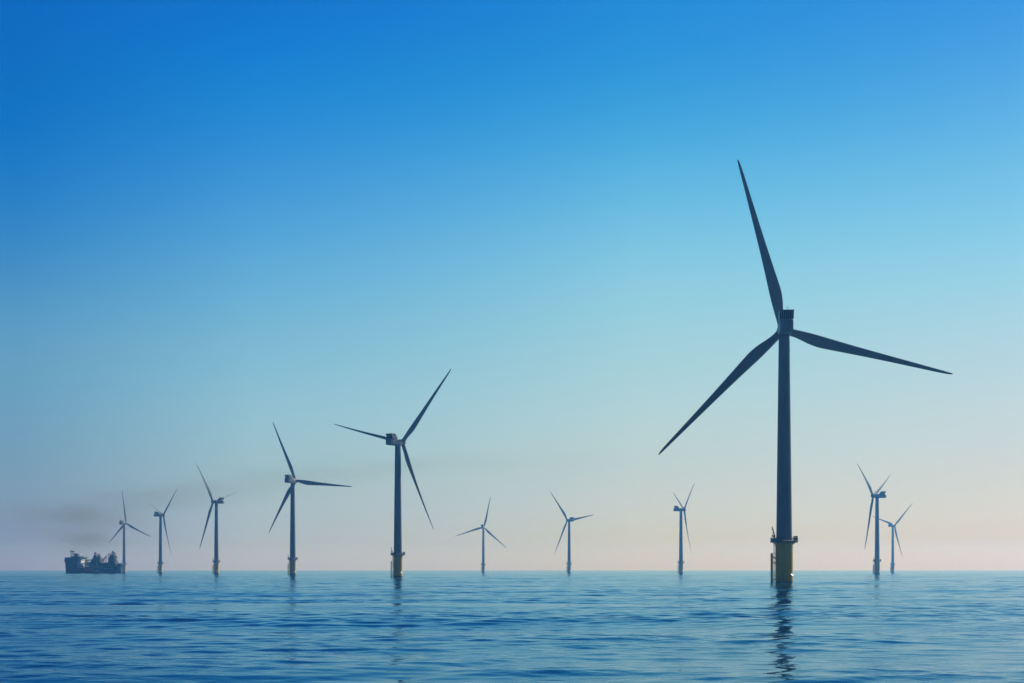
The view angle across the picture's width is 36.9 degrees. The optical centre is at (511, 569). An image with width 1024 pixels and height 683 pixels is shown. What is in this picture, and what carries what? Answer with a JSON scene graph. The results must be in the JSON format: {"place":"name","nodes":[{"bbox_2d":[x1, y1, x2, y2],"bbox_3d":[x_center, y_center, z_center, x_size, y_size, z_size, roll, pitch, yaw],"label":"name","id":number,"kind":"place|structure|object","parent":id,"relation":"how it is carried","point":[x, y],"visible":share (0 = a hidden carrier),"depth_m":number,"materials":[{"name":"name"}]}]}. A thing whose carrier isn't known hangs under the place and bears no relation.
{"place":"outdoors","nodes":[
{"label":"outdoors","id":0,"kind":"place"},
{"bbox_2d":[0,570,1023,682],"bbox_3d":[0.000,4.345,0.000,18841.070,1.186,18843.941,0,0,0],"label":"sea","id":1,"kind":"structure","parent":0,"point":[538,626],"depth_m":120.63,"materials":[{"name":"liquid"}]},
{"bbox_2d":[64,551,124,572],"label":"cargo ship","id":2,"kind":"object","parent":1,"relation":"on","point":[76,563],"visible":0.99,"depth_m":1854.16,"materials":[{"name":"blue metal"}]},
{"bbox_2d":[109,492,150,571],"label":"wind turbine","id":3,"kind":"object","parent":1,"relation":"in","point":[122,523],"visible":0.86,"depth_m":2531.75,"materials":[{"name":"metal"}]},
{"bbox_2d":[154,490,176,572],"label":"wind turbine","id":4,"kind":"object","parent":1,"relation":"in","point":[160,563],"visible":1,"depth_m":2150.44,"materials":[{"name":"metal"}]},
{"bbox_2d":[196,464,235,572],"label":"wind turbine","id":5,"kind":"object","parent":1,"relation":"in","point":[216,561],"visible":0.99,"depth_m":1726.05,"materials":[{"name":"metal"}]},
{"bbox_2d":[269,423,351,574],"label":"wind turbine","id":6,"kind":"object","parent":1,"relation":"in","point":[293,481],"visible":0.99,"depth_m":1316.75,"materials":[{"name":"metal"}]},
{"bbox_2d":[335,369,450,576],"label":"wind turbine","id":7,"kind":"object","parent":1,"relation":"in","point":[392,439],"visible":1,"depth_m":918.80,"materials":[{"name":"metal"}]},
{"bbox_2d":[457,500,504,571],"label":"wind turbine","id":8,"kind":"object","parent":1,"relation":"in","point":[482,527],"visible":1,"depth_m":2763.29,"materials":[{"name":"metal"}]},
{"bbox_2d":[551,493,591,571],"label":"wind turbine","id":9,"kind":"object","parent":1,"relation":"in","point":[569,563],"visible":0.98,"depth_m":2373.71,"materials":[{"name":"metal"}]},
{"bbox_2d":[673,485,693,572],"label":"wind turbine","id":10,"kind":"object","parent":1,"relation":"in","point":[680,561],"visible":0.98,"depth_m":1952.82,"materials":[{"name":"metal"}]},
{"bbox_2d":[658,160,952,582],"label":"wind turbine","id":11,"kind":"object","parent":1,"relation":"in","point":[782,537],"visible":0.98,"depth_m":486.24,"materials":[{"name":"paint"}]},
{"bbox_2d":[857,464,890,573],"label":"wind turbine","id":12,"kind":"object","parent":1,"relation":"in","point":[877,559],"visible":0.99,"depth_m":1590.61,"materials":[{"name":"metal"}]},
{"bbox_2d":[873,504,911,571],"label":"wind turbine","id":13,"kind":"object","parent":1,"relation":"in","point":[892,546],"visible":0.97,"depth_m":2665.70,"materials":[{"name":"metal"}]},
{"bbox_2d":[0,0,1023,569],"label":"sky","id":14,"kind":"structure","parent":0,"point":[222,222],"materials":[{"name":"blue"}]}
]}

